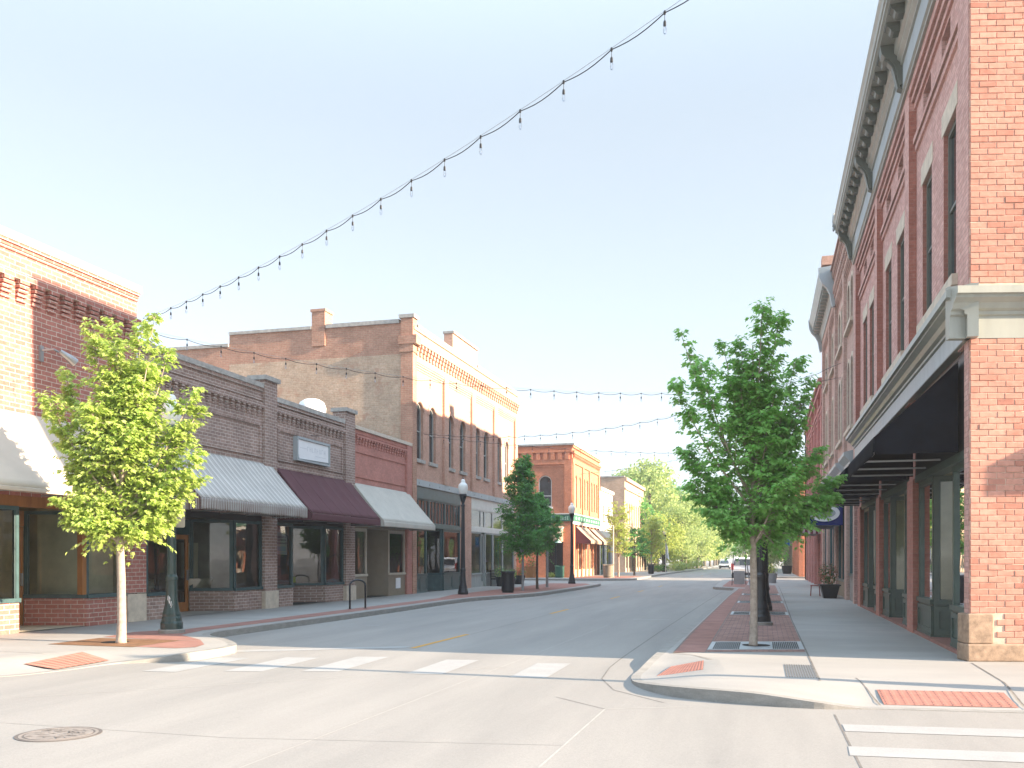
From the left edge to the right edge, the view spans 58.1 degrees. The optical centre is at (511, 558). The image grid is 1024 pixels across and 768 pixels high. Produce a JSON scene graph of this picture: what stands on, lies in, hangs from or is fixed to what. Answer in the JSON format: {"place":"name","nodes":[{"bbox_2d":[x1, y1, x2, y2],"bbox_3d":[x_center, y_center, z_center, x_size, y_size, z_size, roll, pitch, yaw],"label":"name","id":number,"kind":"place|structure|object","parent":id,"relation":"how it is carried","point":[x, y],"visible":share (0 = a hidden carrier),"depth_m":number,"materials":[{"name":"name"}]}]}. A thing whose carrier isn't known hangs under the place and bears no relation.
{"place":"outdoors","nodes":[
{"label":"outdoors","id":0,"kind":"place"},
{"bbox_2d":[0,225,146,634],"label":"brick building","id":1,"kind":"structure","parent":0,"point":[50,297],"depth_m":21.41,"materials":[{"name":"brick"}]},
{"bbox_2d":[0,509,14,598],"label":"shop window","id":2,"kind":"structure","parent":1,"relation":"in","point":[5,515],"depth_m":19.90,"materials":[{"name":"glass"}]},
{"bbox_2d":[0,505,20,603],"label":"shop window","id":3,"kind":"structure","parent":1,"relation":"in","point":[3,600],"depth_m":19.71,"materials":[{"name":"wood"}]},
{"bbox_2d":[19,527,22,625],"bbox_3d":[-11.708,0.415,21.155,0.110,2.330,1.230,0,0,15],"label":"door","id":4,"kind":"structure","parent":1,"relation":"in","point":[20,528],"depth_m":21.67,"materials":[{"name":"brown wood"}]},
{"bbox_2d":[23,511,85,597],"bbox_3d":[-10.785,-0.090,21.834,1.494,2.060,0.250,0,0,1],"label":"shop window","id":5,"kind":"structure","parent":1,"relation":"in","point":[27,514],"depth_m":21.78,"materials":[{"name":"metal"}]},
{"bbox_2d":[39,345,77,365],"bbox_3d":[-10.086,-4.504,20.509,0.794,0.391,0.241,0,0,-40],"label":"flood light","id":6,"kind":"object","parent":1,"relation":"attached to","point":[71,360],"visible":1,"depth_m":20.46,"materials":[{"name":"grey metal"}]},
{"bbox_2d":[0,409,165,496],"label":"awning","id":7,"kind":"object","parent":1,"relation":"attached to","point":[28,452],"visible":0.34,"depth_m":19.19,"materials":[{"name":"beige fabric"}]},
{"bbox_2d":[86,535,126,597],"bbox_3d":[-9.931,-0.090,22.427,0.250,2.060,1.380,0,0,15],"label":"shop window","id":8,"kind":"structure","parent":1,"relation":"in","point":[98,595],"depth_m":21.81,"materials":[{"name":"metal"}]},
{"bbox_2d":[157,332,841,400],"bbox_3d":[1.726,-6.040,29.742,25.391,2.035,0.043,0,0,-29],"label":"string light","id":9,"kind":"object","parent":1,"relation":"attached to","point":[456,383],"visible":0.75,"depth_m":27.16,"materials":[{"name":"black plastic"}]},
{"bbox_2d":[137,343,357,619],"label":"brick building","id":10,"kind":"structure","parent":0,"point":[230,562],"depth_m":29.49,"materials":[{"name":"brick"}]},
{"bbox_2d":[151,534,166,591],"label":"shop window","id":11,"kind":"structure","parent":10,"relation":"in","point":[160,551],"depth_m":25.92,"materials":[{"name":"black glass"}]},
{"bbox_2d":[176,535,188,611],"bbox_3d":[-9.908,0.440,27.002,0.110,2.280,1.400,0,0,15],"label":"door","id":12,"kind":"structure","parent":10,"relation":"in","point":[181,540],"depth_m":27.45,"materials":[{"name":"orange wood"}]},
{"bbox_2d":[189,519,232,590],"bbox_3d":[-9.095,-0.100,27.898,1.262,2.160,0.250,0,0,-9],"label":"shop window","id":13,"kind":"structure","parent":10,"relation":"in","point":[192,521],"depth_m":27.81,"materials":[{"name":"black metal"}]},
{"bbox_2d":[158,445,307,518],"bbox_3d":[-7.921,-2.152,26.876,1.330,1.746,5.800,0,0,15],"label":"awning","id":14,"kind":"object","parent":10,"relation":"attached to","point":[239,485],"visible":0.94,"depth_m":26.84,"materials":[{"name":"white metal"}]},
{"bbox_2d":[233,520,262,590],"bbox_3d":[-8.260,-0.100,28.660,0.250,2.160,1.521,0,0,17],"label":"shop window","id":15,"kind":"structure","parent":10,"relation":"in","point":[259,523],"depth_m":28.80,"materials":[{"name":"black metal"}]},
{"bbox_2d":[277,526,288,584],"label":"shop window","id":16,"kind":"structure","parent":10,"relation":"in","point":[282,560],"depth_m":31.66,"materials":[{"name":"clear glass"}]},
{"bbox_2d":[277,523,293,587],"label":"shop window","id":17,"kind":"structure","parent":10,"relation":"in","point":[289,525],"depth_m":31.22,"materials":[{"name":"black metal"}]},
{"bbox_2d":[293,526,323,585],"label":"shop window","id":18,"kind":"structure","parent":10,"relation":"in","point":[321,528],"depth_m":33.66,"materials":[{"name":"black metal"}]},
{"bbox_2d":[293,435,329,466],"bbox_3d":[-6.873,-3.841,32.420,0.511,1.002,2.450,0,0,15],"label":"shop sign","id":19,"kind":"object","parent":10,"relation":"attached to","point":[309,451],"visible":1,"depth_m":32.29,"materials":[{"name":"white metal"}]},
{"bbox_2d":[299,398,325,412],"bbox_3d":[-8.364,-5.740,38.552,1.220,1.880,1.220,0,0,15],"label":"satellite dish","id":20,"kind":"object","parent":10,"relation":"on","point":[317,404],"visible":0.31,"depth_m":38.11,"materials":[{"name":"white plastic"}]},
{"bbox_2d":[277,468,380,525],"bbox_3d":[-6.364,-2.112,32.649,1.318,1.744,5.540,0,0,15],"label":"awning","id":21,"kind":"object","parent":10,"relation":"attached to","point":[317,495],"visible":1,"depth_m":32.19,"materials":[{"name":"red fabric"}]},
{"bbox_2d":[324,526,344,584],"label":"shop window","id":22,"kind":"structure","parent":10,"relation":"in","point":[341,529],"depth_m":34.98,"materials":[{"name":"black metal"}]},
{"bbox_2d":[0,582,597,674],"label":"sidewalk","id":23,"kind":"structure","parent":0,"point":[38,645],"depth_m":19.91,"materials":[{"name":"concrete"}]},
{"bbox_2d":[25,652,106,668],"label":"tactile paving","id":24,"kind":"structure","parent":23,"relation":"on","point":[75,659],"depth_m":15.03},
{"bbox_2d":[52,638,178,646],"bbox_3d":[-7.554,1.591,17.552,1.900,0.006,1.457,0,0,15],"label":"tree grate","id":25,"kind":"object","parent":23,"relation":"on","point":[111,642],"visible":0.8,"depth_m":17.48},
{"bbox_2d":[25,313,212,642],"bbox_3d":[-7.400,-1.490,17.430,3.216,6.187,2.048,0,0,-27],"label":"street tree","id":26,"kind":"object","parent":25,"relation":"on","point":[122,495],"visible":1,"depth_m":17.19,"materials":[{"name":"green plant"}]},
{"bbox_2d":[106,629,201,639],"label":"brick paving","id":27,"kind":"structure","parent":23,"relation":"on","point":[152,635],"depth_m":19.09,"materials":[{"name":"red brick"}]},
{"bbox_2d":[158,387,184,633],"bbox_3d":[-7.319,-1.045,19.820,0.550,5.290,0.550,0,0,15],"label":"street lamp","id":28,"kind":"object","parent":27,"relation":"on","point":[171,622],"visible":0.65,"depth_m":19.71,"materials":[{"name":"dark green painted metal"},{"name":"white acrylic"}]},
{"bbox_2d":[136,640,203,647],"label":"brick paving","id":29,"kind":"structure","parent":23,"relation":"on","point":[185,644],"depth_m":17.09,"materials":[{"name":"red brick"}]},
{"bbox_2d":[191,583,589,629],"bbox_3d":[-1.328,1.596,39.746,2.950,0.001,40.000,0,0,15],"label":"paving band","id":30,"kind":"object","parent":23,"relation":"on","point":[542,587],"visible":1,"depth_m":34.17,"materials":[{"name":"red brick"}]},
{"bbox_2d":[458,478,467,594],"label":"street lamp","id":31,"kind":"object","parent":30,"relation":"on","point":[463,490],"visible":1,"depth_m":40.87,"materials":[{"name":"black metal"}]},
{"bbox_2d":[500,571,515,592],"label":"litter bin","id":32,"kind":"object","parent":30,"relation":"on","point":[507,581],"visible":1,"depth_m":42.81,"materials":[{"name":"black metal"}]},
{"bbox_2d":[493,453,553,590],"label":"street tree","id":33,"kind":"object","parent":30,"relation":"on","point":[521,542],"visible":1,"depth_m":45.49,"materials":[{"name":"green leaf"},{"name":"grey brown bark"}]},
{"bbox_2d":[508,492,564,588],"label":"street tree","id":34,"kind":"object","parent":30,"relation":"on","point":[549,533],"visible":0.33,"depth_m":48.26,"materials":[{"name":"green plant"}]},
{"bbox_2d":[568,502,574,583],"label":"street lamp","id":35,"kind":"object","parent":30,"relation":"on","point":[571,508],"visible":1,"depth_m":58.22,"materials":[{"name":"black metal"}]},
{"bbox_2d":[169,308,520,593],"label":"brick building","id":36,"kind":"structure","parent":0,"point":[414,411],"depth_m":44.23,"materials":[{"name":"brown brick"}]},
{"bbox_2d":[417,403,425,463],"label":"window","id":37,"kind":"structure","parent":36,"relation":"in","point":[419,460],"depth_m":43.16,"materials":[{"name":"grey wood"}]},
{"bbox_2d":[428,410,437,467],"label":"window","id":38,"kind":"structure","parent":36,"relation":"in","point":[430,463],"depth_m":44.71,"materials":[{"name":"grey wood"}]},
{"bbox_2d":[429,500,444,525],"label":"transom window","id":39,"kind":"structure","parent":36,"relation":"in","point":[436,509],"depth_m":45.38,"materials":[{"name":"glass"}]},
{"bbox_2d":[442,529,459,574],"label":"shop window","id":40,"kind":"structure","parent":36,"relation":"in","point":[443,530],"depth_m":47.08,"materials":[{"name":"black metal"}]},
{"bbox_2d":[445,503,459,526],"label":"transom window","id":41,"kind":"structure","parent":36,"relation":"in","point":[452,511],"depth_m":47.57,"materials":[{"name":"glass"}]},
{"bbox_2d":[425,363,840,442],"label":"string light","id":42,"kind":"object","parent":36,"relation":"attached to","point":[601,428],"visible":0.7,"depth_m":40.06,"materials":[{"name":"black plastic"}]},
{"bbox_2d":[355,425,412,598],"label":"brick building","id":43,"kind":"structure","parent":0,"point":[383,561],"depth_m":39.23,"materials":[{"name":"red brick"}]},
{"bbox_2d":[355,528,367,576],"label":"shop window","id":44,"kind":"structure","parent":43,"relation":"in","point":[363,530],"depth_m":37.03,"materials":[{"name":"beige wood"}]},
{"bbox_2d":[354,483,435,530],"bbox_3d":[-4.791,-2.092,38.409,1.310,1.725,5.800,0,0,15],"label":"awning","id":45,"kind":"object","parent":43,"relation":"attached to","point":[396,509],"visible":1,"depth_m":38.01,"materials":[{"name":"beige fabric"}]},
{"bbox_2d":[388,530,405,574],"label":"shop window","id":46,"kind":"structure","parent":43,"relation":"in","point":[389,531],"depth_m":40.57,"materials":[{"name":"grey wood"}]},
{"bbox_2d":[0,0,878,558],"label":"sky","id":47,"kind":"structure","parent":0,"point":[174,150],"materials":[{"name":"blue"}]},
{"bbox_2d":[0,562,1023,767],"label":"road","id":48,"kind":"structure","parent":0,"point":[504,714],"depth_m":10.62,"materials":[{"name":"grey asphalt"}]},
{"bbox_2d":[14,727,102,741],"bbox_3d":[-4.482,1.734,9.118,0.790,0.008,0.790,0,0,15],"label":"manhole cover","id":49,"kind":"object","parent":48,"relation":"on","point":[56,734],"visible":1,"depth_m":9.07,"materials":[{"name":"metal"}]},
{"bbox_2d":[146,657,247,671],"bbox_3d":[-5.130,1.736,15.130,0.559,0.001,2.114,0,0,17],"label":"crosswalk stripe","id":50,"kind":"object","parent":48,"relation":"on","point":[192,665],"visible":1,"depth_m":15.09,"materials":[{"name":"white paint"}]},
{"bbox_2d":[226,657,315,670],"bbox_3d":[-3.904,1.736,15.159,0.603,0.001,2.083,0,0,14],"label":"crosswalk stripe","id":51,"kind":"object","parent":48,"relation":"on","point":[274,664],"visible":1,"depth_m":15.09,"materials":[{"name":"white paint"}]},
{"bbox_2d":[0,581,600,676],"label":"kerb","id":52,"kind":"structure","parent":48,"relation":"on","point":[230,648],"depth_m":22.00,"materials":[{"name":"concrete"}]},
{"bbox_2d":[237,646,409,651],"bbox_3d":[-3.607,1.736,17.711,3.411,0.001,0.395,0,0,-15],"label":"stop line","id":53,"kind":"object","parent":48,"relation":"on","point":[319,649],"visible":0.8,"depth_m":17.57,"materials":[{"name":"white paint"}]},
{"bbox_2d":[304,657,386,671],"bbox_3d":[-2.706,1.736,15.221,0.573,0.001,2.232,0,0,13],"label":"crosswalk stripe","id":54,"kind":"object","parent":48,"relation":"on","point":[345,664],"visible":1,"depth_m":15.09,"materials":[{"name":"white paint"}]},
{"bbox_2d":[407,660,477,673],"bbox_3d":[-1.081,1.736,14.830,0.600,0.001,2.050,0,0,15],"label":"crosswalk stripe","id":55,"kind":"object","parent":48,"relation":"on","point":[444,666],"visible":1,"depth_m":14.67,"materials":[{"name":"white paint"}]},
{"bbox_2d":[511,663,569,677],"bbox_3d":[0.464,1.736,14.358,0.570,0.001,1.950,0,0,15],"label":"crosswalk stripe","id":56,"kind":"object","parent":48,"relation":"on","point":[541,670],"visible":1,"depth_m":14.28,"materials":[{"name":"white paint"}]},
{"bbox_2d":[525,566,717,580],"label":"kerb","id":57,"kind":"structure","parent":48,"relation":"on","point":[620,579],"depth_m":72.72,"materials":[{"name":"concrete"}]},
{"bbox_2d":[631,580,1023,712],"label":"kerb","id":58,"kind":"structure","parent":48,"relation":"on","point":[733,696],"depth_m":11.12,"materials":[{"name":"concrete"}]},
{"bbox_2d":[842,724,1023,736],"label":"crosswalk stripe","id":59,"kind":"object","parent":48,"relation":"on","point":[944,730],"visible":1,"depth_m":9.30,"materials":[{"name":"white paint"}]},
{"bbox_2d":[848,746,1023,761],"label":"crosswalk stripe","id":60,"kind":"object","parent":48,"relation":"on","point":[942,754],"visible":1,"depth_m":8.16,"materials":[{"name":"white paint"}]},
{"bbox_3d":[10.721,-3.965,2.262,0.480,11.130,0.468,0,0,15],"label":"utility pole","id":61,"kind":"object","parent":48,"relation":"on","visible":0},
{"bbox_2d":[143,0,688,324],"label":"string light","id":62,"kind":"object","parent":61,"relation":"attached to","point":[520,110],"visible":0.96,"depth_m":14.47,"materials":[{"name":"grey metal"}]},
{"bbox_2d":[516,443,601,577],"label":"brick building","id":63,"kind":"structure","parent":0,"point":[563,483],"depth_m":77.88,"materials":[{"name":"orange brick"}]},
{"bbox_2d":[539,476,552,508],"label":"window","id":64,"kind":"structure","parent":63,"relation":"in","point":[545,482],"depth_m":77.81,"materials":[{"name":"white paint"}]},
{"bbox_2d":[576,526,601,544],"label":"awning","id":65,"kind":"object","parent":63,"relation":"attached to","point":[587,536],"visible":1,"depth_m":78.54,"materials":[{"name":"beige fabric"}]},
{"bbox_2d":[599,487,613,574],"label":"painted building","id":66,"kind":"structure","parent":0,"point":[605,557],"depth_m":93.41,"materials":[{"name":"white paint"}]},
{"bbox_2d":[525,563,718,578],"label":"sidewalk","id":67,"kind":"structure","parent":0,"point":[643,573],"depth_m":98.00,"materials":[{"name":"concrete"}]},
{"bbox_2d":[575,576,639,577],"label":"brick paving","id":68,"kind":"structure","parent":67,"relation":"on","point":[603,577],"depth_m":77.22,"materials":[{"name":"red brick"}]},
{"bbox_2d":[602,501,637,576],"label":"street tree","id":69,"kind":"object","parent":68,"relation":"on","point":[621,529],"visible":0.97,"depth_m":79.64,"materials":[{"name":"green plant"}]},
{"bbox_2d":[600,476,644,571],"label":"brick building","id":70,"kind":"structure","parent":67,"relation":"on","point":[627,490],"depth_m":108.61,"materials":[{"name":"beige brick"}]},
{"bbox_2d":[615,526,652,575],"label":"street tree","id":71,"kind":"object","parent":67,"relation":"on","point":[637,542],"visible":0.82,"depth_m":86.26,"materials":[{"name":"green plant"}]},
{"bbox_2d":[633,508,665,563],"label":"street tree","id":72,"kind":"object","parent":67,"relation":"on","point":[653,525],"visible":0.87,"depth_m":96.02,"materials":[{"name":"green plant"}]},
{"bbox_2d":[618,455,684,563],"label":"broadleaf tree","id":73,"kind":"object","parent":67,"relation":"on","point":[647,478],"visible":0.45,"depth_m":128.90,"materials":[{"name":"green plant"}]},
{"bbox_2d":[639,511,687,571],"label":"broadleaf tree","id":74,"kind":"object","parent":67,"relation":"on","point":[673,551],"visible":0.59,"depth_m":110.36,"materials":[{"name":"green plant"}]},
{"bbox_2d":[656,500,707,563],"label":"broadleaf tree","id":75,"kind":"object","parent":67,"relation":"on","point":[680,512],"visible":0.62,"depth_m":123.32,"materials":[{"name":"green plant"}]},
{"bbox_2d":[671,490,710,568],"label":"broadleaf tree","id":76,"kind":"object","parent":67,"relation":"on","point":[686,495],"visible":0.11,"depth_m":136.57,"materials":[{"name":"green plant"}]},
{"bbox_2d":[689,504,721,567],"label":"broadleaf tree","id":77,"kind":"object","parent":67,"relation":"on","point":[703,547],"visible":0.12,"depth_m":151.41,"materials":[{"name":"green plant"}]},
{"bbox_2d":[657,660,703,675],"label":"tactile paving","id":78,"kind":"structure","parent":0,"point":[692,666],"depth_m":13.81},
{"bbox_2d":[792,461,804,576],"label":"brick building","id":79,"kind":"structure","parent":0,"point":[798,563],"depth_m":83.66,"materials":[{"name":"red brick"}]},
{"bbox_2d":[803,377,821,584],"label":"brick building","id":80,"kind":"structure","parent":0,"point":[813,544],"depth_m":57.08,"materials":[{"name":"red brick"}]},
{"bbox_2d":[808,239,853,603],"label":"brick building","id":81,"kind":"structure","parent":0,"point":[831,323],"depth_m":40.53,"materials":[{"name":"red brick"}]},
{"bbox_2d":[803,506,842,528],"bbox_3d":[13.225,-2.010,39.364,1.317,1.380,5.088,0,0,15],"label":"awning","id":82,"kind":"object","parent":81,"relation":"attached to","point":[836,518],"visible":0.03,"depth_m":36.87,"materials":[{"name":"blue fabric"}]},
{"bbox_2d":[837,506,843,581],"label":"shop window","id":83,"kind":"structure","parent":81,"relation":"in","point":[841,527],"depth_m":39.77,"materials":[{"name":"black glass"}]},
{"bbox_2d":[641,580,1023,709],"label":"sidewalk","id":84,"kind":"structure","parent":0,"point":[872,660],"depth_m":13.90,"materials":[{"name":"concrete"}]},
{"bbox_2d":[675,588,743,651],"bbox_3d":[7.535,1.596,32.331,0.550,0.001,34.650,0,0,15],"label":"paving band","id":85,"kind":"object","parent":84,"relation":"on","point":[700,637],"visible":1,"depth_m":20.70,"materials":[{"name":"red brick"}]},
{"bbox_2d":[723,581,748,587],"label":"brick paving","id":86,"kind":"structure","parent":84,"relation":"on","point":[730,584],"depth_m":55.41,"materials":[{"name":"red brick"}]},
{"bbox_2d":[732,552,749,584],"bbox_3d":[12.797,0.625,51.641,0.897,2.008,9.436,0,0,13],"label":"sign stand","id":87,"kind":"object","parent":86,"relation":"on","point":[739,577],"visible":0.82,"depth_m":55.24,"materials":[{"name":"grey metal"}]},
{"bbox_2d":[706,585,804,651],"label":"brick paving","id":88,"kind":"structure","parent":84,"relation":"on","point":[734,628],"depth_m":21.00,"materials":[{"name":"red brick"}]},
{"bbox_2d":[707,641,803,649],"bbox_3d":[4.482,1.591,16.917,1.640,0.006,2.092,0,0,15],"label":"tree grate","id":89,"kind":"object","parent":88,"relation":"on","point":[761,645],"visible":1,"depth_m":16.83,"materials":[{"name":"grey metal"}]},
{"bbox_2d":[667,296,847,645],"bbox_3d":[4.484,-1.530,16.727,3.306,6.266,1.837,0,0,10],"label":"street tree","id":90,"kind":"object","parent":89,"relation":"on","point":[759,427],"visible":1,"depth_m":16.63,"materials":[{"name":"green plant"}]},
{"bbox_2d":[749,494,772,625],"bbox_3d":[5.987,-1.045,22.176,0.550,5.290,0.550,0,0,15],"label":"street lamp","id":91,"kind":"object","parent":88,"relation":"on","point":[764,617],"visible":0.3,"depth_m":22.06,"materials":[{"name":"metal"}]},
{"bbox_2d":[818,562,840,597],"bbox_3d":[12.860,0.874,37.438,0.858,1.452,1.402,0,0,15],"label":"planter","id":92,"kind":"object","parent":84,"relation":"on","point":[829,590],"visible":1,"depth_m":36.97,"materials":[{"name":"black paint"}]},
{"bbox_2d":[832,0,1023,661],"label":"brick building","id":93,"kind":"structure","parent":0,"point":[928,222],"depth_m":17.17,"materials":[{"name":"brick"}]},
{"bbox_2d":[819,491,875,505],"bbox_3d":[10.329,-2.495,28.617,1.318,1.510,4.551,0,0,15],"label":"awning","id":94,"kind":"object","parent":93,"relation":"attached to","point":[852,501],"visible":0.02,"depth_m":30.07,"materials":[{"name":"black metal"}]},
{"bbox_2d":[862,507,868,586],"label":"shop window","id":95,"kind":"structure","parent":93,"relation":"in","point":[866,511],"depth_m":30.17,"materials":[{"name":"grey glass"}]},
{"bbox_2d":[829,467,906,495],"bbox_3d":[8.864,-2.495,23.238,1.318,1.510,5.100,0,0,15],"label":"awning","id":96,"kind":"object","parent":93,"relation":"attached to","point":[858,486],"visible":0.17,"depth_m":25.51,"materials":[{"name":"black metal"}]},
{"bbox_2d":[869,286,873,394],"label":"window","id":97,"kind":"structure","parent":93,"relation":"in","point":[871,297],"depth_m":29.03,"materials":[{"name":"beige"}]},
{"bbox_2d":[869,507,874,586],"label":"shop window","id":98,"kind":"structure","parent":93,"relation":"in","point":[871,509],"depth_m":29.05,"materials":[{"name":"green paint"}]},
{"bbox_2d":[882,497,890,592],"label":"shop window","id":99,"kind":"structure","parent":93,"relation":"in","point":[887,502],"depth_m":25.08,"materials":[{"name":"grey glass"}]},
{"bbox_2d":[885,242,891,366],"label":"window","id":100,"kind":"structure","parent":93,"relation":"in","point":[888,256],"depth_m":25.22,"materials":[{"name":"black glass"}]},
{"bbox_2d":[891,496,903,592],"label":"shop window","id":101,"kind":"structure","parent":93,"relation":"in","point":[894,498],"depth_m":24.07,"materials":[{"name":"green paint"}]},
{"bbox_2d":[896,210,904,349],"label":"window","id":102,"kind":"structure","parent":93,"relation":"in","point":[901,225],"depth_m":22.97,"materials":[{"name":"black glass"}]},
{"bbox_2d":[848,363,957,477],"bbox_3d":[7.333,-2.495,17.617,1.318,1.510,4.751,0,0,15],"label":"awning","id":103,"kind":"object","parent":93,"relation":"attached to","point":[926,421],"visible":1,"depth_m":15.34,"materials":[{"name":"black fabric"}]},
{"bbox_2d":[902,489,906,597],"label":"shop window","id":104,"kind":"structure","parent":93,"relation":"in","point":[904,594],"depth_m":21.68,"materials":[{"name":"green paint"}]},
{"bbox_2d":[921,141,932,309],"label":"window","id":105,"kind":"structure","parent":93,"relation":"in","point":[927,163],"depth_m":19.27,"materials":[{"name":"beige stone"}]},
{"bbox_2d":[916,476,941,603],"bbox_3d":[8.563,-0.360,18.904,0.250,2.520,1.700,0,0,15],"label":"shop window","id":106,"kind":"structure","parent":93,"relation":"in","point":[926,487],"depth_m":19.10,"materials":[{"name":"grey glass"}]},
{"bbox_2d":[934,475,951,604],"bbox_3d":[8.854,-0.360,17.864,1.218,2.520,0.250,0,0,29],"label":"shop window","id":107,"kind":"structure","parent":93,"relation":"in","point":[937,479],"depth_m":18.07,"materials":[{"name":"green paint"}]},
{"bbox_2d":[941,80,957,277],"bbox_3d":[7.987,-6.625,16.667,0.157,3.350,1.440,0,0,15],"label":"window","id":108,"kind":"structure","parent":93,"relation":"in","point":[952,103],"depth_m":17.00,"materials":[{"name":"grey glass"}]},
{"bbox_2d":[949,461,963,612],"bbox_3d":[7.620,-0.360,15.440,0.250,2.520,1.600,0,0,15],"label":"shop window","id":109,"kind":"structure","parent":93,"relation":"in","point":[957,604],"depth_m":15.97,"materials":[{"name":"glass"}]},
{"bbox_2d":[877,690,1018,707],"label":"tactile paving","id":110,"kind":"structure","parent":0,"point":[946,698],"depth_m":11.08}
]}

